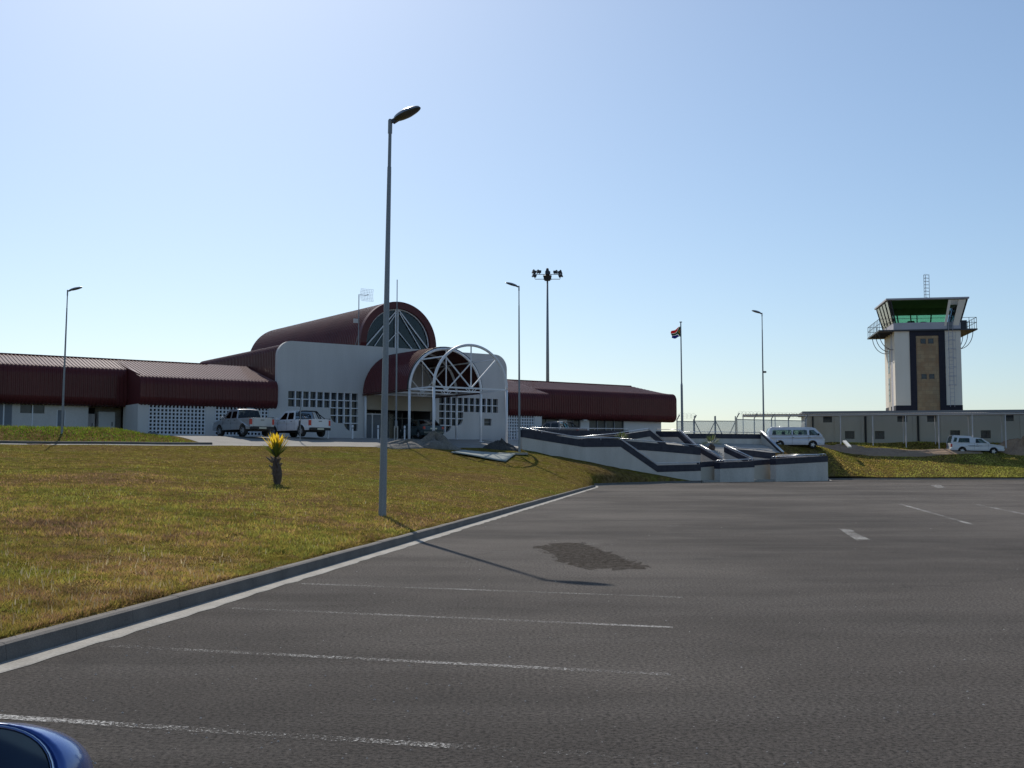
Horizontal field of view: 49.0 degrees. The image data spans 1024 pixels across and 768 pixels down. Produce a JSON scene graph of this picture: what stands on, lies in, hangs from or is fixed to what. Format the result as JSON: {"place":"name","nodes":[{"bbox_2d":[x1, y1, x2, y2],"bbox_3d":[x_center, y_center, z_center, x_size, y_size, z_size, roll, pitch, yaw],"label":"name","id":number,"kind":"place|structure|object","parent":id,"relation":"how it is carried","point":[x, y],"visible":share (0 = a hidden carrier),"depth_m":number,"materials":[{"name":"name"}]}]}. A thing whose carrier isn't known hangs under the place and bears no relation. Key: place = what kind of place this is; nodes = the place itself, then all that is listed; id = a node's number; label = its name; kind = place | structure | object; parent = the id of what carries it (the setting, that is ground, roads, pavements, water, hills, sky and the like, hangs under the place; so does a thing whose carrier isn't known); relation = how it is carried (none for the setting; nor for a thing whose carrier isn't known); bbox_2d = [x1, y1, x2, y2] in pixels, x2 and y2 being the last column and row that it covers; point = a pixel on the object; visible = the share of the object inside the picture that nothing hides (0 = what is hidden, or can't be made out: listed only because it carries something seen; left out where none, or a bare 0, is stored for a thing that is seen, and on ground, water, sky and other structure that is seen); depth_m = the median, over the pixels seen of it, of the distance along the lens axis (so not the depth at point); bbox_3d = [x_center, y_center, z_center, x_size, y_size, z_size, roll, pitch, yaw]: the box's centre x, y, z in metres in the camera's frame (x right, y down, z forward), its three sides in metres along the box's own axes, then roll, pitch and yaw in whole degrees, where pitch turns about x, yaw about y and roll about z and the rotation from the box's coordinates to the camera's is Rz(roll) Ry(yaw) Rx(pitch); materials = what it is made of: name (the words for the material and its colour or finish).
{"place":"outdoors","nodes":[
{"label":"outdoors","id":0,"kind":"place"},
{"bbox_2d":[0,425,189,441],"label":"island grass","id":1,"kind":"structure","parent":0,"point":[49,428],"depth_m":65.02,"materials":[{"name":"green plant"}]},
{"bbox_2d":[0,443,212,445],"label":"access road","id":2,"kind":"structure","parent":0,"point":[109,444],"depth_m":62.30,"materials":[{"name":"grey concrete"}]},
{"bbox_2d":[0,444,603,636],"bbox_3d":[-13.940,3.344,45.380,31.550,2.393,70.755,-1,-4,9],"label":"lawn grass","id":3,"kind":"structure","parent":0,"point":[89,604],"depth_m":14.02,"materials":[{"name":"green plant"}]},
{"bbox_2d":[0,427,815,638],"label":"grass bank","id":4,"kind":"structure","parent":0,"point":[590,476],"depth_m":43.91,"materials":[{"name":"green plant"}]},
{"bbox_2d":[61,287,81,433],"bbox_3d":[-25.146,-1.101,64.143,0.986,8.967,0.324,1,-4,0],"label":"lamp post","id":5,"kind":"object","parent":4,"relation":"on","point":[63,390],"visible":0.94,"depth_m":64.19,"materials":[{"name":"metal"}]},
{"bbox_2d":[0,441,211,444],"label":"kerb","id":6,"kind":"structure","parent":4,"relation":"on","point":[111,442],"depth_m":62.37,"materials":[{"name":"concrete"}]},
{"bbox_2d":[0,499,533,636],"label":"kerb grass","id":7,"kind":"structure","parent":4,"relation":"on","point":[143,599],"depth_m":11.35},
{"bbox_2d":[261,432,289,483],"bbox_3d":[-7.492,2.366,35.504,0.866,1.710,0.937,-2,-5,28],"label":"palm","id":8,"kind":"object","parent":4,"relation":"on","point":[276,442],"visible":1,"depth_m":35.41,"materials":[{"name":"plant"}]},
{"bbox_2d":[0,446,562,629],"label":"seed grass","id":9,"kind":"structure","parent":4,"relation":"on","point":[29,598],"depth_m":13.61,"materials":[{"name":"green plant"}]},
{"bbox_2d":[167,435,491,447],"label":"forecourt","id":10,"kind":"structure","parent":4,"relation":"on","point":[295,441],"depth_m":72.20,"materials":[{"name":"grey concrete"}]},
{"bbox_2d":[212,409,273,436],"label":"pickup truck","id":11,"kind":"object","parent":10,"relation":"on","point":[242,422],"visible":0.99,"depth_m":73.08,"materials":[{"name":"silver paint"}]},
{"bbox_2d":[299,399,300,441],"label":"sign post","id":12,"kind":"object","parent":10,"relation":"on","point":[300,420],"visible":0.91,"depth_m":71.74,"materials":[{"name":"metal"}]},
{"bbox_2d":[270,410,330,436],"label":"pickup truck","id":13,"kind":"object","parent":10,"relation":"on","point":[286,422],"visible":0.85,"depth_m":74.93,"materials":[{"name":"white paint"}]},
{"bbox_2d":[394,280,397,440],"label":"bare pole","id":14,"kind":"object","parent":10,"relation":"on","point":[395,426],"visible":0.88,"depth_m":75.61,"materials":[{"name":"metal"}]},
{"bbox_2d":[376,439,425,448],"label":"rubble heap","id":15,"kind":"object","parent":10,"relation":"on","point":[406,444],"visible":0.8,"depth_m":71.77,"materials":[{"name":"grey stone"}]},
{"bbox_2d":[401,419,443,438],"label":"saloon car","id":16,"kind":"object","parent":10,"relation":"on","point":[421,428],"visible":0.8,"depth_m":81.59,"materials":[{"name":"paint"}]},
{"bbox_2d":[362,344,507,442],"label":"entrance canopy","id":17,"kind":"object","parent":10,"relation":"on","point":[451,371],"visible":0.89,"depth_m":81.86,"materials":[{"name":"white metal"}]},
{"bbox_2d":[420,430,460,449],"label":"rubble heap","id":18,"kind":"object","parent":10,"relation":"on","point":[433,439],"visible":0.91,"depth_m":73.14,"materials":[{"name":"grey gravel"}]},
{"bbox_2d":[483,438,517,450],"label":"dark heap","id":19,"kind":"object","parent":10,"relation":"on","point":[501,444],"visible":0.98,"depth_m":75.53,"materials":[{"name":"grey gravel"}]},
{"bbox_2d":[0,302,676,439],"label":"terminal building","id":20,"kind":"structure","parent":4,"relation":"on","point":[322,367],"depth_m":82.81,"materials":[{"name":"white paint"}]},
{"bbox_2d":[20,405,43,413],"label":"window","id":21,"kind":"structure","parent":20,"relation":"in","point":[23,408],"depth_m":73.82,"materials":[{"name":"grey glass"}]},
{"bbox_2d":[57,410,64,426],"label":"door","id":22,"kind":"structure","parent":20,"relation":"in","point":[58,411],"depth_m":74.77,"materials":[{"name":"white paint"}]},
{"bbox_2d":[88,414,94,426],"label":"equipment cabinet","id":23,"kind":"object","parent":20,"relation":"attached to","point":[91,420],"visible":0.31,"depth_m":76.72,"materials":[{"name":"metal"}]},
{"bbox_2d":[88,408,94,413],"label":"dark doorway","id":24,"kind":"structure","parent":20,"relation":"in","point":[90,410],"depth_m":77.65,"materials":[{"name":"black"}]},
{"bbox_2d":[95,412,114,427],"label":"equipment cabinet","id":25,"kind":"object","parent":20,"relation":"attached to","point":[104,419],"visible":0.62,"depth_m":77.02,"materials":[{"name":"metal"}]},
{"bbox_2d":[288,391,357,430],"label":"grid window","id":26,"kind":"structure","parent":20,"relation":"in","point":[342,405],"depth_m":82.88,"materials":[{"name":"white paint"}]},
{"bbox_2d":[353,288,372,344],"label":"antenna mast","id":27,"kind":"object","parent":20,"relation":"on","point":[355,320],"visible":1,"depth_m":84.45,"materials":[{"name":"grey metal"}]},
{"bbox_2d":[367,413,380,437],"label":"entrance door","id":28,"kind":"structure","parent":20,"relation":"in","point":[373,420],"depth_m":85.06,"materials":[{"name":"white paint"}]},
{"bbox_2d":[366,309,428,349],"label":"vault window","id":29,"kind":"structure","parent":20,"relation":"in","point":[411,334],"depth_m":86.78,"materials":[{"name":"grey glass"}]},
{"bbox_2d":[439,397,496,432],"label":"grid window","id":30,"kind":"structure","parent":20,"relation":"in","point":[447,404],"depth_m":89.18,"materials":[{"name":"white paint"}]},
{"bbox_2d":[484,419,489,425],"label":"small window","id":31,"kind":"structure","parent":20,"relation":"in","point":[486,421],"depth_m":90.65,"materials":[{"name":"grey glass"}]},
{"bbox_2d":[379,106,420,515],"bbox_3d":[-2.511,-1.577,25.278,0.949,9.453,0.350,-2,-4,24],"label":"lamp post","id":32,"kind":"object","parent":4,"relation":"on","point":[406,113],"visible":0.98,"depth_m":25.30,"materials":[{"name":"metal"}]},
{"bbox_2d":[451,450,514,461],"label":"flat sheet","id":33,"kind":"object","parent":4,"relation":"on","point":[504,457],"visible":1,"depth_m":71.05,"materials":[{"name":"grey metal"}]},
{"bbox_2d":[506,282,520,451],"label":"lamp post","id":34,"kind":"object","parent":4,"relation":"on","point":[519,432],"visible":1,"depth_m":73.21,"materials":[{"name":"metal"}]},
{"bbox_2d":[532,268,562,380],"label":"floodlight mast","id":35,"kind":"object","parent":4,"relation":"on","point":[547,276],"visible":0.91,"depth_m":125.69,"materials":[{"name":"metal"}]},
{"bbox_2d":[521,427,628,438],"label":"ramp wall","id":36,"kind":"structure","parent":4,"relation":"on","point":[586,433],"depth_m":88.17,"materials":[{"name":"stone"}]},
{"bbox_2d":[520,427,700,480],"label":"ramp wall","id":37,"kind":"structure","parent":4,"relation":"on","point":[620,453],"depth_m":81.02,"materials":[{"name":"painted plaster"},{"name":"concrete"},{"name":"dark blue paint"}]},
{"bbox_2d":[577,428,665,443],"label":"ramp wall","id":38,"kind":"structure","parent":4,"relation":"on","point":[650,435],"depth_m":89.53,"materials":[{"name":"stone"}]},
{"bbox_2d":[621,438,700,464],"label":"ramp wall","id":39,"kind":"structure","parent":4,"relation":"on","point":[665,454],"depth_m":88.58,"materials":[{"name":"stone"}]},
{"bbox_2d":[656,429,703,447],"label":"ramp wall","id":40,"kind":"structure","parent":4,"relation":"on","point":[679,436],"depth_m":96.67,"materials":[{"name":"stone"}]},
{"bbox_2d":[680,321,683,432],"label":"flagpole","id":41,"kind":"object","parent":4,"relation":"on","point":[682,427],"visible":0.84,"depth_m":100.13,"materials":[{"name":"grey metal"}]},
{"bbox_2d":[671,327,679,338],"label":"flag","id":42,"kind":"object","parent":41,"relation":"attached to","point":[675,334],"visible":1,"depth_m":100.57,"materials":[{"name":"multicoloured fabric"}]},
{"bbox_2d":[676,413,696,433],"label":"security fence","id":43,"kind":"object","parent":4,"relation":"on","point":[677,421],"visible":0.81,"depth_m":106.16,"materials":[{"name":"metal"}]},
{"bbox_2d":[694,416,714,433],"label":"gate","id":44,"kind":"structure","parent":43,"relation":"attached to","point":[711,428],"depth_m":107.18,"materials":[{"name":"metal"}]},
{"bbox_2d":[697,461,720,479],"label":"ramp wall","id":45,"kind":"structure","parent":4,"relation":"on","point":[707,470],"depth_m":88.03,"materials":[{"name":"stone"}]},
{"bbox_2d":[700,445,723,461],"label":"ramp wall","id":46,"kind":"structure","parent":4,"relation":"on","point":[706,455],"depth_m":90.92,"materials":[{"name":"stone"}]},
{"bbox_2d":[681,431,760,443],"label":"ramp wall","id":47,"kind":"structure","parent":4,"relation":"on","point":[738,438],"depth_m":99.74,"materials":[{"name":"stone"}]},
{"bbox_2d":[724,445,753,461],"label":"ramp wall","id":48,"kind":"structure","parent":4,"relation":"on","point":[729,453],"depth_m":93.48,"materials":[{"name":"stone"}]},
{"bbox_2d":[733,447,774,459],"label":"ramp wall","id":49,"kind":"structure","parent":4,"relation":"on","point":[759,455],"depth_m":96.43,"materials":[{"name":"stone"}]},
{"bbox_2d":[752,310,765,432],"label":"lamp post","id":50,"kind":"object","parent":4,"relation":"on","point":[763,371],"visible":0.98,"depth_m":103.74,"materials":[{"name":"metal"}]},
{"bbox_2d":[760,430,783,452],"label":"ramp wall","id":51,"kind":"structure","parent":4,"relation":"on","point":[766,440],"depth_m":101.21,"materials":[{"name":"stone"}]},
{"bbox_2d":[736,412,807,433],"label":"security fence","id":52,"kind":"object","parent":4,"relation":"on","point":[754,419],"visible":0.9,"depth_m":109.79,"materials":[{"name":"metal"}]},
{"bbox_2d":[715,416,735,433],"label":"gate","id":53,"kind":"structure","parent":52,"relation":"attached to","point":[719,428],"depth_m":107.58,"materials":[{"name":"metal"}]},
{"bbox_2d":[766,427,824,447],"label":"minibus","id":54,"kind":"object","parent":4,"relation":"on","point":[816,438],"visible":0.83,"depth_m":105.09,"materials":[{"name":"paint"}]},
{"bbox_2d":[0,480,1023,767],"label":"car park","id":55,"kind":"structure","parent":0,"point":[774,582],"depth_m":8.96,"materials":[{"name":"grey asphalt"}]},
{"bbox_2d":[0,722,92,767],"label":"blue car","id":56,"kind":"object","parent":55,"relation":"on","point":[23,745],"visible":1,"depth_m":0.85,"materials":[{"name":"paint"}]},
{"bbox_2d":[0,714,451,747],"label":"parking line","id":57,"kind":"object","parent":55,"relation":"on","point":[79,721],"visible":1,"depth_m":6.49,"materials":[{"name":"grey paint"}]},
{"bbox_2d":[0,481,700,662],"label":"kerb","id":58,"kind":"structure","parent":55,"relation":"on","point":[17,646],"depth_m":11.93,"materials":[{"name":"concrete"}]},
{"bbox_2d":[0,482,702,672],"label":"gutter","id":59,"kind":"object","parent":55,"relation":"on","point":[28,659],"visible":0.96,"depth_m":11.53,"materials":[{"name":"concrete"}]},
{"bbox_2d":[113,645,670,674],"bbox_3d":[-1.079,2.103,8.596,4.592,0.001,0.100,-1,-4,16],"label":"parking line","id":60,"kind":"object","parent":55,"relation":"on","point":[458,663],"visible":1,"depth_m":8.45,"materials":[{"name":"grey paint"}]},
{"bbox_2d":[229,607,669,627],"bbox_3d":[-0.714,2.268,10.942,4.587,0.001,0.100,-1,-4,17],"label":"parking line","id":61,"kind":"object","parent":55,"relation":"on","point":[504,620],"visible":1,"depth_m":10.60,"materials":[{"name":"grey paint"}]},
{"bbox_2d":[302,583,679,597],"bbox_3d":[-0.360,2.431,13.268,4.759,0.001,0.100,-1,-4,18],"label":"parking line","id":62,"kind":"object","parent":55,"relation":"on","point":[504,590],"visible":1,"depth_m":13.27,"materials":[{"name":"grey paint"}]},
{"bbox_2d":[2,502,1004,767],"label":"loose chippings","id":63,"kind":"object","parent":55,"relation":"on","point":[416,698],"visible":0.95,"depth_m":7.08,"materials":[{"name":"grey gravel"}]},
{"bbox_2d":[537,542,648,569],"bbox_3d":[1.135,2.798,18.494,1.308,0.001,5.656,1,-4,-7],"label":"asphalt patch","id":64,"kind":"object","parent":55,"relation":"on","point":[589,561],"visible":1,"depth_m":17.82,"materials":[{"name":"grey asphalt"}]},
{"bbox_2d":[714,459,754,481],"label":"ramp block","id":65,"kind":"structure","parent":55,"relation":"on","point":[738,471],"depth_m":88.29,"materials":[{"name":"stone"}]},
{"bbox_2d":[750,459,769,479],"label":"ramp wall","id":66,"kind":"structure","parent":55,"relation":"on","point":[761,469],"depth_m":91.58,"materials":[{"name":"stone"}]},
{"bbox_2d":[777,454,819,457],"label":"ramp block","id":67,"kind":"structure","parent":55,"relation":"on","point":[788,456],"depth_m":97.31,"materials":[{"name":"stone"}]},
{"bbox_2d":[770,454,827,481],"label":"ramp block","id":68,"kind":"structure","parent":55,"relation":"on","point":[810,468],"depth_m":92.46,"materials":[{"name":"stone"}]},
{"bbox_2d":[841,529,868,539],"bbox_3d":[7.186,3.162,23.692,0.298,0.001,4.087,-1,-4,11],"label":"road arrow","id":69,"kind":"object","parent":55,"relation":"on","point":[852,533],"visible":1,"depth_m":23.87,"materials":[{"name":"grey paint"}]},
{"bbox_2d":[828,478,1023,480],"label":"kerb","id":70,"kind":"structure","parent":55,"relation":"on","point":[925,479],"depth_m":100.50,"materials":[{"name":"concrete"}]},
{"bbox_2d":[0,0,1023,434],"label":"sky","id":71,"kind":"structure","parent":0,"point":[210,176],"materials":[{"name":"blue"}]},
{"bbox_2d":[479,439,762,461],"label":"ramp paving","id":72,"kind":"structure","parent":0,"point":[719,450],"depth_m":95.98,"materials":[{"name":"concrete"}]},
{"bbox_2d":[613,431,626,440],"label":"palm","id":73,"kind":"object","parent":72,"relation":"on","point":[621,435],"visible":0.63,"depth_m":87.08,"materials":[{"name":"green plant"}]},
{"bbox_2d":[700,433,721,449],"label":"palm","id":74,"kind":"object","parent":72,"relation":"on","point":[711,446],"visible":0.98,"depth_m":95.70,"materials":[{"name":"green plant"}]},
{"bbox_2d":[701,480,719,482],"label":"ramp floor","id":75,"kind":"structure","parent":0,"point":[703,481],"depth_m":86.66,"materials":[{"name":"concrete"}]},
{"bbox_2d":[736,444,780,452],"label":"ramp paving","id":76,"kind":"structure","parent":0,"point":[758,446],"depth_m":99.83,"materials":[{"name":"concrete"}]},
{"bbox_2d":[755,479,774,481],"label":"ramp floor","id":77,"kind":"structure","parent":0,"point":[763,480],"depth_m":90.43,"materials":[{"name":"concrete"}]},
{"bbox_2d":[814,441,1023,476],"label":"grass bank","id":78,"kind":"structure","parent":0,"point":[854,459],"depth_m":104.69,"materials":[{"name":"green plant"}]},
{"bbox_2d":[818,444,864,451],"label":"soil bank","id":79,"kind":"structure","parent":78,"relation":"on","point":[840,447],"depth_m":109.79,"materials":[{"name":"grey soil"}]},
{"bbox_2d":[843,440,851,447],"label":"white plank","id":80,"kind":"object","parent":78,"relation":"on","point":[846,443],"visible":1,"depth_m":107.16,"materials":[{"name":"white wood"}]},
{"bbox_2d":[742,412,1023,448],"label":"covered walkway","id":81,"kind":"structure","parent":78,"relation":"on","point":[906,414],"depth_m":111.82,"materials":[{"name":"white metal"}]},
{"bbox_2d":[839,448,981,456],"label":"soil bank","id":82,"kind":"structure","parent":78,"relation":"on","point":[893,452],"depth_m":108.81,"materials":[{"name":"grey soil"}]},
{"bbox_2d":[799,410,1023,448],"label":"outbuilding","id":83,"kind":"structure","parent":78,"relation":"on","point":[888,429],"depth_m":114.85,"materials":[{"name":"metal"}]},
{"bbox_2d":[823,417,831,421],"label":"window","id":84,"kind":"structure","parent":83,"relation":"in","point":[825,419],"depth_m":116.74,"materials":[{"name":"glass"}]},
{"bbox_2d":[845,431,853,438],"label":"window","id":85,"kind":"structure","parent":83,"relation":"in","point":[848,434],"depth_m":116.22,"materials":[{"name":"glass"}]},
{"bbox_2d":[875,431,883,438],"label":"window","id":86,"kind":"structure","parent":83,"relation":"in","point":[878,434],"depth_m":115.66,"materials":[{"name":"glass"}]},
{"bbox_2d":[897,416,906,421],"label":"window","id":87,"kind":"structure","parent":83,"relation":"in","point":[899,418],"depth_m":115.35,"materials":[{"name":"glass"}]},
{"bbox_2d":[927,416,935,421],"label":"window","id":88,"kind":"structure","parent":83,"relation":"in","point":[929,418],"depth_m":114.79,"materials":[{"name":"glass"}]},
{"bbox_2d":[950,430,959,435],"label":"window","id":89,"kind":"structure","parent":83,"relation":"in","point":[952,432],"depth_m":114.29,"materials":[{"name":"glass"}]},
{"bbox_2d":[981,430,990,437],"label":"window","id":90,"kind":"structure","parent":83,"relation":"in","point":[984,433],"depth_m":113.70,"materials":[{"name":"glass"}]},
{"bbox_2d":[1004,415,1012,420],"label":"window","id":91,"kind":"structure","parent":83,"relation":"in","point":[1008,417],"depth_m":113.40,"materials":[{"name":"glass"}]},
{"bbox_2d":[946,435,1004,453],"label":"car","id":92,"kind":"object","parent":78,"relation":"on","point":[969,443],"visible":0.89,"depth_m":109.11,"materials":[{"name":"white paint"}]},
{"bbox_2d":[998,436,1023,455],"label":"soil bank","id":93,"kind":"structure","parent":78,"relation":"on","point":[1015,446],"depth_m":109.07,"materials":[{"name":"grey soil"}]},
{"bbox_2d":[867,274,977,410],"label":"control tower","id":94,"kind":"structure","parent":0,"point":[923,368],"depth_m":125.54,"materials":[{"name":"stone"}]},
{"bbox_2d":[877,302,892,329],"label":"cab window","id":95,"kind":"structure","parent":94,"relation":"in","point":[886,303],"depth_m":129.30,"materials":[{"name":"white glass"}]},
{"bbox_2d":[921,374,926,378],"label":"window","id":96,"kind":"structure","parent":94,"relation":"in","point":[923,376],"depth_m":125.38,"materials":[{"name":"glass"}]},
{"bbox_2d":[949,302,965,321],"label":"cab window","id":97,"kind":"structure","parent":94,"relation":"in","point":[953,310],"depth_m":130.36,"materials":[{"name":"black glass"}]},
{"bbox_2d":[828,477,1023,477],"bbox_3d":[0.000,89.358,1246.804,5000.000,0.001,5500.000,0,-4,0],"label":"ground","id":98,"kind":"structure","parent":0,"point":[925,477],"depth_m":139.20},
{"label":"forecourt","id":99,"kind":"structure","parent":0,"visible":0},
{"bbox_2d":[537,421,586,429],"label":"car","id":100,"kind":"object","parent":99,"relation":"on","point":[557,425],"visible":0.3,"depth_m":90.76,"materials":[{"name":"white paint"}]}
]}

